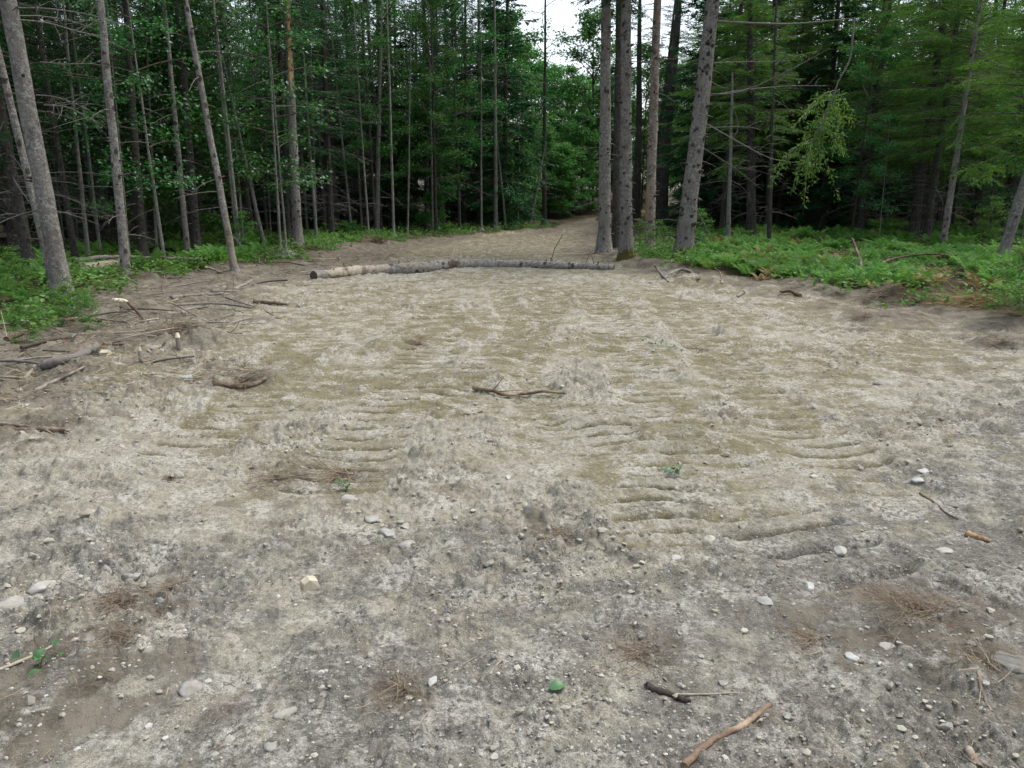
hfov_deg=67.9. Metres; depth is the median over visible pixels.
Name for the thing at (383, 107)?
spruce tree
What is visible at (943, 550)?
stone
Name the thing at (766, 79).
hemlock tree
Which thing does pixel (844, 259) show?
fern
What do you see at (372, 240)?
dead grass tuft
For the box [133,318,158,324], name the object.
broken stick
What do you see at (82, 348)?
stick
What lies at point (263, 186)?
spruce tree
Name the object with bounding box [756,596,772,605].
stone
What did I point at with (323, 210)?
spruce tree
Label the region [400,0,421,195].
spruce tree
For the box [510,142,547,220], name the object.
leafy tree
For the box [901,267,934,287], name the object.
fern
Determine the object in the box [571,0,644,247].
pine tree
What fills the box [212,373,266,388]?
branch
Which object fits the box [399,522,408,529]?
stone
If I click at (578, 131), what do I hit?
leafy tree
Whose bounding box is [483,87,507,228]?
young tree
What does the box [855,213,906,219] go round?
log
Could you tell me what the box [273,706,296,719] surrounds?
stone
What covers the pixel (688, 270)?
root
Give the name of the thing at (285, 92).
maple sapling
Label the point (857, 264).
fern
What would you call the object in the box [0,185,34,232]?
young tree
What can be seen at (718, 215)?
spruce tree
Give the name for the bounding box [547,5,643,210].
leafy tree
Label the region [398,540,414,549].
stone
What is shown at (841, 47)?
spruce tree
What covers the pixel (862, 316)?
dead grass tuft
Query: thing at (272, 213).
young tree
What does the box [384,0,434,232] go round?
young tree
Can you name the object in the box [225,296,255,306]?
broken stick
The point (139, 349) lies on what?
stake
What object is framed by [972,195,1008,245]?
bush
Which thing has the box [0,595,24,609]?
stone
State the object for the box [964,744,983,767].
wood chip
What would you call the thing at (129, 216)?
leafy tree
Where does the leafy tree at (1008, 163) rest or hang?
on the ground
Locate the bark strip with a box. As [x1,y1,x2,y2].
[644,682,690,702]
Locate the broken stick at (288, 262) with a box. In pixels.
[269,262,305,265]
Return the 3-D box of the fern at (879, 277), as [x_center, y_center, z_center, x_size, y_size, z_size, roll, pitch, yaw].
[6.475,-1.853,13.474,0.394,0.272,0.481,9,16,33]
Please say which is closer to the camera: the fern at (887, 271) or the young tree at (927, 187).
the fern at (887, 271)
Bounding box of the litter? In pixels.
[0,246,1023,767]
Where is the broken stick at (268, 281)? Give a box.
[250,280,287,285]
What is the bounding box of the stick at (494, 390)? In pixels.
[472,377,565,397]
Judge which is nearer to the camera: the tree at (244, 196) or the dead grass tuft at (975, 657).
the dead grass tuft at (975, 657)
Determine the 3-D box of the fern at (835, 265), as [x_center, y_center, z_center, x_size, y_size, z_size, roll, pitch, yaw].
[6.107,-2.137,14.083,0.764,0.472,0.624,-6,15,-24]
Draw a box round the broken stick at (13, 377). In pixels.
[0,375,23,379]
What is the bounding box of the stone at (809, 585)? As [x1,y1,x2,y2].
[805,581,813,588]
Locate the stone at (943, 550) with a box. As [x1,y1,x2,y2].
[936,547,953,553]
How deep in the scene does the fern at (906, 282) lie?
13.28 m
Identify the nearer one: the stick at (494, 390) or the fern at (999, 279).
the stick at (494, 390)
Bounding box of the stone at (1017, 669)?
[990,651,1023,679]
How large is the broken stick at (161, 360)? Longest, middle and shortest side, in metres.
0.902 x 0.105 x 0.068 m
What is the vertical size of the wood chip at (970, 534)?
0.039 m
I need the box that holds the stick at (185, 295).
[170,292,221,298]
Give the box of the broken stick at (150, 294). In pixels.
[135,293,163,298]
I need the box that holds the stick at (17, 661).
[0,639,62,670]
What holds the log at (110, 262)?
on the ground
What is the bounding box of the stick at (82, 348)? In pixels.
[67,341,99,353]
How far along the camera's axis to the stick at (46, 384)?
6.73 m
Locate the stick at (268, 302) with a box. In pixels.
[253,299,288,305]
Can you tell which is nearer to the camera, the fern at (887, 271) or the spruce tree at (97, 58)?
the fern at (887, 271)
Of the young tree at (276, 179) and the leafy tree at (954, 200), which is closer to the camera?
the young tree at (276, 179)
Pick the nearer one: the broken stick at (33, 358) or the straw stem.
the straw stem
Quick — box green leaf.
[549,678,566,689]
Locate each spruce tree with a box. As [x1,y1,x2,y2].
[0,0,61,235]
[0,0,115,258]
[0,0,127,272]
[0,0,145,250]
[0,0,149,300]
[0,1,81,244]
[0,21,98,286]
[1,0,112,246]
[1,13,74,208]
[25,0,109,261]
[26,15,98,220]
[27,2,109,239]
[30,19,95,216]
[31,0,150,243]
[43,0,162,239]
[45,1,118,214]
[48,0,168,248]
[59,0,153,274]
[74,2,132,211]
[92,0,164,255]
[99,0,183,239]
[106,0,248,250]
[109,0,240,240]
[110,0,243,238]
[121,1,261,197]
[132,0,209,256]
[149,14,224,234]
[155,0,308,235]
[174,0,255,272]
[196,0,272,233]
[223,0,346,243]
[237,0,250,130]
[238,0,345,246]
[238,1,307,229]
[240,4,321,231]
[247,15,275,221]
[262,1,367,229]
[274,4,357,225]
[275,0,358,230]
[276,0,382,233]
[290,29,351,220]
[293,0,374,228]
[295,1,368,227]
[300,0,366,219]
[321,0,424,229]
[328,0,372,223]
[328,10,370,215]
[329,0,359,220]
[335,16,381,218]
[336,0,385,224]
[342,0,450,229]
[345,2,411,227]
[365,52,419,215]
[372,2,416,220]
[385,0,494,226]
[392,1,447,227]
[394,0,538,230]
[397,38,422,214]
[398,0,445,222]
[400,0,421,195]
[400,3,456,200]
[405,4,467,223]
[417,11,459,209]
[418,0,483,216]
[422,7,484,214]
[433,0,502,227]
[436,1,463,220]
[442,0,517,223]
[449,3,484,222]
[451,0,559,229]
[452,0,547,221]
[462,0,539,215]
[641,0,746,229]
[658,0,720,181]
[668,0,760,222]
[670,0,756,219]
[702,5,800,227]
[709,33,788,219]
[713,2,801,220]
[734,0,837,227]
[743,0,849,225]
[762,0,907,230]
[763,8,848,221]
[774,0,905,226]
[785,0,923,224]
[816,2,861,178]
[840,0,927,217]
[844,0,901,216]
[858,0,932,221]
[870,44,927,217]
[879,1,946,210]
[889,36,915,207]
[891,21,978,221]
[898,0,1015,221]
[918,0,1023,224]
[947,0,1018,226]
[958,0,1019,219]
[967,0,1023,224]
[982,2,1022,195]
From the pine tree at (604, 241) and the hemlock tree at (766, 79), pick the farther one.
the hemlock tree at (766, 79)
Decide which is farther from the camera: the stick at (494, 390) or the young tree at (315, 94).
the young tree at (315, 94)
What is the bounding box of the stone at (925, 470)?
[916,468,928,473]
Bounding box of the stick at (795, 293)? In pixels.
[780,290,801,296]
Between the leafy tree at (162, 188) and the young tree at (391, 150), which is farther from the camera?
the leafy tree at (162, 188)
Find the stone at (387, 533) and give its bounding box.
[378,528,395,538]
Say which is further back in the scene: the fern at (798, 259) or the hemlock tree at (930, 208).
the hemlock tree at (930, 208)
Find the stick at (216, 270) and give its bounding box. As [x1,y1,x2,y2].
[204,266,222,273]
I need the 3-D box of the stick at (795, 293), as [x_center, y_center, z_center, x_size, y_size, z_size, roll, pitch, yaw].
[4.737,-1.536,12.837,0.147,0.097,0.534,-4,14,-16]
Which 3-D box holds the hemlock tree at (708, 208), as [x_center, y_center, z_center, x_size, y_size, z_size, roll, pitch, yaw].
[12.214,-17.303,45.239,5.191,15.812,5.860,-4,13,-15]
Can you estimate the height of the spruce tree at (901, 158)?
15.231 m
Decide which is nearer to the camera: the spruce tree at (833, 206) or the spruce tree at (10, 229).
the spruce tree at (10, 229)
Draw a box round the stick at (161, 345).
[148,340,168,351]
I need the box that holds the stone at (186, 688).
[178,680,201,696]
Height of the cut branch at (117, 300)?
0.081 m
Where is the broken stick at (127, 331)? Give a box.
[114,330,143,333]
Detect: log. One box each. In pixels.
[39,342,100,370]
[68,258,119,276]
[310,229,616,278]
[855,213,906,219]
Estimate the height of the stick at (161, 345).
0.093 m
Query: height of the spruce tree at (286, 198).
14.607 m
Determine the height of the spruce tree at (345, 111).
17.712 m
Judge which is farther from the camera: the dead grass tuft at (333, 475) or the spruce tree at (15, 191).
the spruce tree at (15, 191)
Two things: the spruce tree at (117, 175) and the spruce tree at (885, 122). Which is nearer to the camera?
the spruce tree at (117, 175)
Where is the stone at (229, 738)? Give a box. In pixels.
[224,734,235,742]
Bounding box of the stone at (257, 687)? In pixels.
[253,682,261,691]
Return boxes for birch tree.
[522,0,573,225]
[526,143,561,225]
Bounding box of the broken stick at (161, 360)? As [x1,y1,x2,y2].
[151,356,193,363]
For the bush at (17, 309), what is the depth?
8.38 m
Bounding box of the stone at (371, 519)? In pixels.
[364,515,378,522]
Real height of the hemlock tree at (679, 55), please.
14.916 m
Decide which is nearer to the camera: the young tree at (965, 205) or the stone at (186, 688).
the stone at (186, 688)
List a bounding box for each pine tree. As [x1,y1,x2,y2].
[569,0,652,253]
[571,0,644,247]
[580,0,676,261]
[610,0,663,221]
[637,0,697,252]
[637,0,698,222]
[642,0,687,200]
[657,0,855,261]
[949,0,1023,254]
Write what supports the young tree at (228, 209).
on the ground
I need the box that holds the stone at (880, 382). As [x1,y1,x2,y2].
[873,380,893,384]
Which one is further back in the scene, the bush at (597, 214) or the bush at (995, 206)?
the bush at (597, 214)
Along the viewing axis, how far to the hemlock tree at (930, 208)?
25.95 m
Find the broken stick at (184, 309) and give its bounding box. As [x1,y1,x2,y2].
[173,303,195,315]
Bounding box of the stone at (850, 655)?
[844,652,858,660]
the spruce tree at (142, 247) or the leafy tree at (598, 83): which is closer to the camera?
the spruce tree at (142, 247)
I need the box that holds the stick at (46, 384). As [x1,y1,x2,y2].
[33,366,85,389]
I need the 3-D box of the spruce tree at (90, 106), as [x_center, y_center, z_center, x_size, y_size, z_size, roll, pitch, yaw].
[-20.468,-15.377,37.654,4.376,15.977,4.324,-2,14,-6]
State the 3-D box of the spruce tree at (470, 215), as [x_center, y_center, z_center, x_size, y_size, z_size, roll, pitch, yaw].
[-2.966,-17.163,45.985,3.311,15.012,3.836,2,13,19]
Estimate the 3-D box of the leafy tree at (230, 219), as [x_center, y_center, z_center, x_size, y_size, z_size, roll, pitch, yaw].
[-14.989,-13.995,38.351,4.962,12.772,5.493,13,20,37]
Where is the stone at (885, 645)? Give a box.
[879,642,894,649]
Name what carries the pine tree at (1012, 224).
on the ground
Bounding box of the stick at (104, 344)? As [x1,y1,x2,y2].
[102,342,141,345]
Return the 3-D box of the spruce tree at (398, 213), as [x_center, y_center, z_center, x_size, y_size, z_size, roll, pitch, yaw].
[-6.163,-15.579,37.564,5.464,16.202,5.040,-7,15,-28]
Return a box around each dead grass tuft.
[34,591,192,677]
[46,564,168,630]
[120,313,209,350]
[136,562,217,613]
[156,469,186,482]
[204,356,272,394]
[219,457,326,498]
[263,433,402,490]
[336,658,452,713]
[360,230,397,246]
[392,329,428,345]
[512,504,611,559]
[556,600,724,685]
[678,336,722,354]
[764,603,855,663]
[816,559,1020,697]
[843,274,918,306]
[844,303,890,324]
[885,262,1023,312]
[900,604,1023,721]
[901,254,980,285]
[956,316,1023,349]
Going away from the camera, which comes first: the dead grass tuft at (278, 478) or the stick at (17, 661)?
the stick at (17, 661)
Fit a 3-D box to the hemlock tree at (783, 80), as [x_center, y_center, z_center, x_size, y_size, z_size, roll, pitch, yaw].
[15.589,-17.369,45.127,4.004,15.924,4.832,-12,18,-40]
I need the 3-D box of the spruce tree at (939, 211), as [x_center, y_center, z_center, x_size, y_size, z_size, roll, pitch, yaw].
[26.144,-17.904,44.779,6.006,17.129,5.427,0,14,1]
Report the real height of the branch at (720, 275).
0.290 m
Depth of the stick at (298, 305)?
12.14 m
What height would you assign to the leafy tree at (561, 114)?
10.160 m
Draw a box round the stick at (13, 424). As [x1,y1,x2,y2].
[0,422,33,427]
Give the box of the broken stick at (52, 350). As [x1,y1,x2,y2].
[42,349,98,354]
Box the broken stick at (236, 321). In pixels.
[219,317,251,328]
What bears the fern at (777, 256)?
on the ground
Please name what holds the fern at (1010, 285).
on the ground
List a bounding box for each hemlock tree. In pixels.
[656,0,746,225]
[663,0,804,224]
[666,1,741,214]
[668,0,801,228]
[678,0,823,236]
[710,0,845,226]
[714,0,803,223]
[719,2,794,216]
[758,0,802,203]
[758,0,859,228]
[811,0,939,229]
[822,0,930,222]
[846,0,1023,242]
[854,0,1013,238]
[857,0,996,234]
[873,4,1020,231]
[883,0,1023,247]
[896,0,998,224]
[944,0,1023,232]
[949,1,1023,209]
[958,0,1023,239]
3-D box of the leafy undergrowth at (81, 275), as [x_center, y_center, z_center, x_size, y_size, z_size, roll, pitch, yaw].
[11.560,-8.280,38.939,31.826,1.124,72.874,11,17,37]
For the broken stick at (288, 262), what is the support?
on the ground
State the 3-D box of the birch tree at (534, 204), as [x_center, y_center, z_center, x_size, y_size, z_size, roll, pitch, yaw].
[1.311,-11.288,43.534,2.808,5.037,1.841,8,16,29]
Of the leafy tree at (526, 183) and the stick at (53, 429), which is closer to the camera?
the stick at (53, 429)
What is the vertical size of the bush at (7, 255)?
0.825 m
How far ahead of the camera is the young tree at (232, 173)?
21.31 m
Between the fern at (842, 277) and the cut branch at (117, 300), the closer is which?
the cut branch at (117, 300)
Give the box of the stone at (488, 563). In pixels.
[483,559,494,566]
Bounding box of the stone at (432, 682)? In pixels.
[427,676,436,685]
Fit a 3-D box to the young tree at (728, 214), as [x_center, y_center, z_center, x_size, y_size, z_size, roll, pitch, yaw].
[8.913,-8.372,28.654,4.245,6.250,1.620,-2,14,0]
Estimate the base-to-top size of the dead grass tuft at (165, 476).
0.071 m
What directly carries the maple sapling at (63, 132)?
on the ground
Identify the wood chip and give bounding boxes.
[964,531,990,541]
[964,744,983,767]
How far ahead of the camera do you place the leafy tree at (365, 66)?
30.87 m
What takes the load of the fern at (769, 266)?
on the ground
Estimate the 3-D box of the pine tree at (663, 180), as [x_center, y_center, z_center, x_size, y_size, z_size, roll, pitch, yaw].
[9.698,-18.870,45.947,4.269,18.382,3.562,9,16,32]
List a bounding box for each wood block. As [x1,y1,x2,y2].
[99,350,111,356]
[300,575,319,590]
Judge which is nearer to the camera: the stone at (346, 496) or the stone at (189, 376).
the stone at (346, 496)
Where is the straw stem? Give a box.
[677,692,745,695]
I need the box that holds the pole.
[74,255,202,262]
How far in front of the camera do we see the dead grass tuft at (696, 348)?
8.34 m
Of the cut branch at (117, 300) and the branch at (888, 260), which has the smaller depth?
the cut branch at (117, 300)
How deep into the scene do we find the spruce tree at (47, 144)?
28.96 m
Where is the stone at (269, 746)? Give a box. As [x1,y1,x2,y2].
[263,741,276,751]
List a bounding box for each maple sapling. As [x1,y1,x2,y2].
[4,37,105,242]
[46,0,180,260]
[47,102,104,240]
[67,15,196,244]
[71,47,150,208]
[99,96,162,235]
[208,0,351,255]
[211,35,314,235]
[256,129,316,213]
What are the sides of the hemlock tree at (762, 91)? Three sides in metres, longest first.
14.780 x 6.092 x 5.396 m
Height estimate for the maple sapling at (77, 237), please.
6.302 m
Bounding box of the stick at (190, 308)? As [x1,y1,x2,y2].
[181,306,207,313]
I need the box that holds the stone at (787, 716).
[782,712,791,719]
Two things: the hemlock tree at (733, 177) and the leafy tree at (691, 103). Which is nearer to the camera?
the hemlock tree at (733, 177)
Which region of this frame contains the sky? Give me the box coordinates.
[42,0,1023,189]
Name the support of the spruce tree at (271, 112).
on the ground
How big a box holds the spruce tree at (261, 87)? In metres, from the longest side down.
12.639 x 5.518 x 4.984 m
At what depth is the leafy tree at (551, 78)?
56.13 m
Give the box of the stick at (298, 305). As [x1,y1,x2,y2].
[296,291,306,307]
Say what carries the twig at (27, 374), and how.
on the ground
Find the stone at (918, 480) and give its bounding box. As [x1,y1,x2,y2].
[910,477,923,482]
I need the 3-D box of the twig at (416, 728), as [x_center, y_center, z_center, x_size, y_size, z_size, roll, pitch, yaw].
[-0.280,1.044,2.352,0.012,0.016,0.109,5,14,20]
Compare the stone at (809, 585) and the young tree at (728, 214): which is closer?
the stone at (809, 585)
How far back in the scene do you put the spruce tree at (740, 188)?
45.23 m
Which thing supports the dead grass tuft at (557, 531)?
on the ground
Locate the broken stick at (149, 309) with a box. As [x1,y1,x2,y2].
[127,308,172,310]
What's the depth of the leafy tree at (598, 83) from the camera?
69.36 m
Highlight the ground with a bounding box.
[0,190,1023,767]
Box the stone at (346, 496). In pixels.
[340,494,358,499]
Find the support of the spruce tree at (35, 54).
on the ground
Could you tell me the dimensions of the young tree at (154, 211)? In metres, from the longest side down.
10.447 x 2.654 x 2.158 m
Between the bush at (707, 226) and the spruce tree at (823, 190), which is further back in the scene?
the spruce tree at (823, 190)
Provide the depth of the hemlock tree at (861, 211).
31.97 m
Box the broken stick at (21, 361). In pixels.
[0,359,40,364]
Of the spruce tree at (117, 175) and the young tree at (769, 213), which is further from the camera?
the young tree at (769, 213)
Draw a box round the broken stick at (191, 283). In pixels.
[170,279,214,286]
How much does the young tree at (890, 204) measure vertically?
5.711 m
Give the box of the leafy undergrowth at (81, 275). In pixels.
[0,210,1023,330]
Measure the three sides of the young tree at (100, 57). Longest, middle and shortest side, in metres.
13.847 x 3.309 x 2.691 m
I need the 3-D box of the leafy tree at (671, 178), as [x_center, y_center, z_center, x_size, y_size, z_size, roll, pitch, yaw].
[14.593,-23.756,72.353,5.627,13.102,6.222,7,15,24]
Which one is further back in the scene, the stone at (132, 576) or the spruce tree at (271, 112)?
the spruce tree at (271, 112)
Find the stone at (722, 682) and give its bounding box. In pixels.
[717,680,727,685]
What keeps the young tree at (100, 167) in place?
on the ground
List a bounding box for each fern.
[697,257,724,268]
[718,243,731,252]
[744,257,780,273]
[747,251,764,259]
[750,252,791,259]
[764,252,799,261]
[774,264,795,276]
[776,263,804,277]
[785,251,816,267]
[790,254,829,262]
[793,247,825,258]
[802,255,835,269]
[810,268,851,282]
[820,251,852,265]
[826,258,871,277]
[828,273,854,281]
[830,255,860,275]
[847,267,891,280]
[871,273,886,282]
[895,266,937,280]
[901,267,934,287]
[902,278,926,287]
[961,272,980,281]
[973,275,1021,288]
[980,270,1017,282]
[981,278,1022,288]
[994,283,1023,292]
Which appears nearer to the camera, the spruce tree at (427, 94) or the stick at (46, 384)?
the stick at (46, 384)
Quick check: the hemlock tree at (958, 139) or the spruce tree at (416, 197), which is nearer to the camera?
the hemlock tree at (958, 139)
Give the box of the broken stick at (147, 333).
[117,327,173,339]
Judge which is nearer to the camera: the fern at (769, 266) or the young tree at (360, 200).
the fern at (769, 266)
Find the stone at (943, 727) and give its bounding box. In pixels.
[937,722,952,731]
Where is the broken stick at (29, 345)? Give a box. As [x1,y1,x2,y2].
[20,337,71,349]
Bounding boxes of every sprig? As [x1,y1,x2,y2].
[11,638,63,676]
[335,478,349,492]
[640,337,681,346]
[664,464,682,473]
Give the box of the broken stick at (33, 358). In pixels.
[6,355,56,362]
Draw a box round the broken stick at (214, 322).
[205,321,228,322]
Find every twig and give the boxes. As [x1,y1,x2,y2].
[23,364,35,379]
[412,711,428,733]
[439,657,475,679]
[919,492,957,519]
[976,671,992,711]
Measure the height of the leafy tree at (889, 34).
8.094 m
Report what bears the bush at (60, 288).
on the ground
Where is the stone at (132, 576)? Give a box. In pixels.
[121,573,141,580]
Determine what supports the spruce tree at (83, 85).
on the ground
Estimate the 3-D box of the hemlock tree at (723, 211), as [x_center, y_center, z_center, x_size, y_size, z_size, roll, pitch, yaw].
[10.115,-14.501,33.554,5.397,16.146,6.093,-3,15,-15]
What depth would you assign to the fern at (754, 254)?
18.30 m
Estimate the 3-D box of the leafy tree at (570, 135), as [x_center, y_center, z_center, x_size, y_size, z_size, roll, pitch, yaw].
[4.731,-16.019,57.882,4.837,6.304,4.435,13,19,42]
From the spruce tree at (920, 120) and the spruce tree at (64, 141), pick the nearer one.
the spruce tree at (64, 141)
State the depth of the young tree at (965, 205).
46.13 m
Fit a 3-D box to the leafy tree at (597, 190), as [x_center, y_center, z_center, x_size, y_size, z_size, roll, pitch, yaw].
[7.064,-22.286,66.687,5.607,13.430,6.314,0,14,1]
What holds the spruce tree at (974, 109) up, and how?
on the ground
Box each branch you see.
[112,298,127,302]
[127,301,144,319]
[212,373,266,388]
[714,267,722,283]
[851,238,862,266]
[884,253,957,262]
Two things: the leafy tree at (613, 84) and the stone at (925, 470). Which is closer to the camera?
the stone at (925, 470)
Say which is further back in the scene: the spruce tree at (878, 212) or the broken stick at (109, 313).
the spruce tree at (878, 212)
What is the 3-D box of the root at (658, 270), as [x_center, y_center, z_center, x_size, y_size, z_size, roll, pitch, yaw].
[3.166,-2.330,15.954,0.115,0.167,2.400,1,14,4]
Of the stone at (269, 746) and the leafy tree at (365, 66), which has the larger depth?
the leafy tree at (365, 66)
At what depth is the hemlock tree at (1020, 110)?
36.17 m
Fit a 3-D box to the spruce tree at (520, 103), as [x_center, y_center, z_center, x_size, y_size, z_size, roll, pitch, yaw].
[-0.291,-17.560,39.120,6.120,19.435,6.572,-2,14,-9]
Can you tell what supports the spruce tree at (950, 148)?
on the ground
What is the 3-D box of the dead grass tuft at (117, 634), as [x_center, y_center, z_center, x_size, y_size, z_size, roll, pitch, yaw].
[-1.479,0.965,2.853,0.590,0.248,0.541,-7,15,-28]
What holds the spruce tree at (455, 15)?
on the ground
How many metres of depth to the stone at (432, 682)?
2.58 m
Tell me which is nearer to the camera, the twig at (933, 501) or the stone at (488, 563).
the stone at (488, 563)
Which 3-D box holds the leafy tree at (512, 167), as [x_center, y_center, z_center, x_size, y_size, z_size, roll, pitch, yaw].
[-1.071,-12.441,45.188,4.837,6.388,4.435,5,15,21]
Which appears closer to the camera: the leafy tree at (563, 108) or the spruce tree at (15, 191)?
the spruce tree at (15, 191)
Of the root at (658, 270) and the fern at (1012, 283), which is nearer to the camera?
the fern at (1012, 283)
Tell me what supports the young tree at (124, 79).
on the ground
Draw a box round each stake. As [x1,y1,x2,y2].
[137,347,142,362]
[175,333,181,350]
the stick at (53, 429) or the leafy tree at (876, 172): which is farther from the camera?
the leafy tree at (876, 172)
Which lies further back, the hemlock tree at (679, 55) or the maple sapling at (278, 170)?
the hemlock tree at (679, 55)
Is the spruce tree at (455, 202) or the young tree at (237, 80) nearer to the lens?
the young tree at (237, 80)
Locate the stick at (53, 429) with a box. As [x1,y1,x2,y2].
[0,426,68,434]
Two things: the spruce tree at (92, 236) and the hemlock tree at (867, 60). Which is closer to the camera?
the spruce tree at (92, 236)
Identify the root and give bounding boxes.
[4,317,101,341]
[654,264,668,281]
[665,269,699,279]
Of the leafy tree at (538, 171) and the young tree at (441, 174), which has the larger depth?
the leafy tree at (538, 171)
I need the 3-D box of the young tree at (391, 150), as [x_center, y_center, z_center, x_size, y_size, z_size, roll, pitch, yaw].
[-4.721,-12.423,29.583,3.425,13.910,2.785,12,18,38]
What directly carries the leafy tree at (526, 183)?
on the ground
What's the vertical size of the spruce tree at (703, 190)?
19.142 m
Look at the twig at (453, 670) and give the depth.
2.68 m
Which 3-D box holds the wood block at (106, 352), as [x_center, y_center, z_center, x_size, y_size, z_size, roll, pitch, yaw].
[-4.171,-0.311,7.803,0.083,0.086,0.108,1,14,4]
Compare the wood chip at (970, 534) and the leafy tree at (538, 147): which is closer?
the wood chip at (970, 534)
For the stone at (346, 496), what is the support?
on the ground
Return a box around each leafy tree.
[64,68,107,200]
[69,52,172,232]
[73,0,271,240]
[93,39,174,225]
[107,0,238,231]
[121,58,215,208]
[121,116,184,230]
[184,45,256,219]
[194,1,263,226]
[201,19,286,222]
[202,74,274,226]
[230,5,323,206]
[245,11,349,187]
[307,0,426,200]
[329,0,419,232]
[381,40,476,230]
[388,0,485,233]
[458,6,559,191]
[460,120,530,223]
[484,132,548,219]
[493,45,565,182]
[507,43,538,223]
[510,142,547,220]
[518,59,576,198]
[519,59,558,171]
[527,83,551,221]
[529,77,587,214]
[529,125,579,213]
[546,142,595,217]
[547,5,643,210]
[547,63,596,185]
[547,88,580,169]
[550,132,598,212]
[556,85,611,215]
[565,73,597,168]
[570,72,611,203]
[581,73,614,200]
[582,107,634,199]
[588,63,644,189]
[631,38,680,207]
[632,99,647,197]
[641,157,670,201]
[642,63,686,182]
[658,57,694,186]
[669,147,701,200]
[674,48,721,176]
[806,10,925,233]
[850,1,958,224]
[851,110,924,235]
[916,129,977,223]
[966,122,1023,239]
[984,93,1023,236]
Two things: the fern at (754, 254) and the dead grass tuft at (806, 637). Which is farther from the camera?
the fern at (754, 254)
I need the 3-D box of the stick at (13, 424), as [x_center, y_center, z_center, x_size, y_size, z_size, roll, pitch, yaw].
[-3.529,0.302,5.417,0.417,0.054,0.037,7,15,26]
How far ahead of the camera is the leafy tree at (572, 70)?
63.78 m
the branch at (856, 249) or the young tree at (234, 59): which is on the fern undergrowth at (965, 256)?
the branch at (856, 249)
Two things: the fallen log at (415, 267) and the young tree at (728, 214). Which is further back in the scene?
the young tree at (728, 214)
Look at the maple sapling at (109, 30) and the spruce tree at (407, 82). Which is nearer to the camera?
the maple sapling at (109, 30)
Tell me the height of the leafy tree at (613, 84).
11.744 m
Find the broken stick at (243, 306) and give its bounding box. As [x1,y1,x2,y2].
[177,302,254,308]
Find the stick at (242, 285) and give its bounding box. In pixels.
[234,275,262,288]
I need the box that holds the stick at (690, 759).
[680,701,772,767]
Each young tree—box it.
[0,26,107,240]
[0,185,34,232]
[0,190,5,239]
[24,0,97,256]
[27,94,83,237]
[30,2,113,245]
[43,0,125,254]
[55,0,154,223]
[62,0,224,256]
[65,4,171,245]
[75,170,109,224]
[79,16,109,232]
[94,1,198,251]
[113,11,173,236]
[129,148,187,228]
[132,3,171,226]
[152,0,306,247]
[164,0,262,245]
[173,0,270,246]
[186,174,218,214]
[200,0,257,235]
[200,107,274,229]
[201,2,271,226]
[202,128,241,221]
[203,0,262,207]
[212,127,281,224]
[213,1,273,229]
[240,0,302,250]
[252,142,311,228]
[260,1,309,232]
[266,0,329,242]
[290,0,334,211]
[293,0,353,217]
[296,0,375,232]
[319,0,384,226]
[334,0,390,232]
[334,17,371,216]
[342,0,392,222]
[345,0,417,237]
[351,0,417,230]
[370,162,419,216]
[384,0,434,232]
[403,0,463,232]
[430,62,450,223]
[454,0,507,230]
[468,0,519,229]
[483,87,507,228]
[700,72,799,238]
[743,0,809,243]
[877,163,913,217]
[893,155,929,221]
[901,160,965,210]
[930,155,968,208]
[952,157,981,213]
[958,149,1007,219]
[969,145,1023,219]
[988,167,1023,219]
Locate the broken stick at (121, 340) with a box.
[110,339,133,342]
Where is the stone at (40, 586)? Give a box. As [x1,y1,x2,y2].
[25,580,58,594]
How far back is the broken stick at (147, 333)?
8.13 m
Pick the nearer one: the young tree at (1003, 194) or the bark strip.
the bark strip
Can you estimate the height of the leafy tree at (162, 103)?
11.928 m
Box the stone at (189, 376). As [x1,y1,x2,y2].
[180,375,192,379]
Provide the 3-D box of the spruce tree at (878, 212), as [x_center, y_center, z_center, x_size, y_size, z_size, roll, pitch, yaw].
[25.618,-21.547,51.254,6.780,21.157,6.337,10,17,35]
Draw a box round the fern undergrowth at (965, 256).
[0,216,1023,303]
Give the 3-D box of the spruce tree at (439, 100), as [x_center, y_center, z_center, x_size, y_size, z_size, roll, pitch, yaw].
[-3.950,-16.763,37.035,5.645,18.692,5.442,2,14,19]
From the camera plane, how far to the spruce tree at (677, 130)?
42.93 m
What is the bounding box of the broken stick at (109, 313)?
[83,311,129,316]
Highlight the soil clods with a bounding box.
[0,256,1023,767]
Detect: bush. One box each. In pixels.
[0,245,36,297]
[0,294,57,343]
[43,275,98,326]
[67,291,104,331]
[230,210,261,248]
[594,201,598,220]
[633,218,644,243]
[634,220,673,257]
[694,208,717,243]
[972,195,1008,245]
[975,238,1023,312]
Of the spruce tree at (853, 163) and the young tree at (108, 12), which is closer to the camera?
the young tree at (108, 12)
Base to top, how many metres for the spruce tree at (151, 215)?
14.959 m
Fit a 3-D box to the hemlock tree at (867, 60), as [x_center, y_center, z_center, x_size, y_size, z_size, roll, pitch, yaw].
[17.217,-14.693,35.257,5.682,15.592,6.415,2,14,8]
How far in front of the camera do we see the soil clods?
3.22 m
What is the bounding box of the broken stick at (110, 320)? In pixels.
[95,317,125,322]
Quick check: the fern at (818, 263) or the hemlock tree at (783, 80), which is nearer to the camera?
the fern at (818, 263)
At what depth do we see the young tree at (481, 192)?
35.65 m
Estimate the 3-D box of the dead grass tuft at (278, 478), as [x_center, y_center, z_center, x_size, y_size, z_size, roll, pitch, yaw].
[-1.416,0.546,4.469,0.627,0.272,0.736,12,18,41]
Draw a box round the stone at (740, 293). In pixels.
[736,289,744,297]

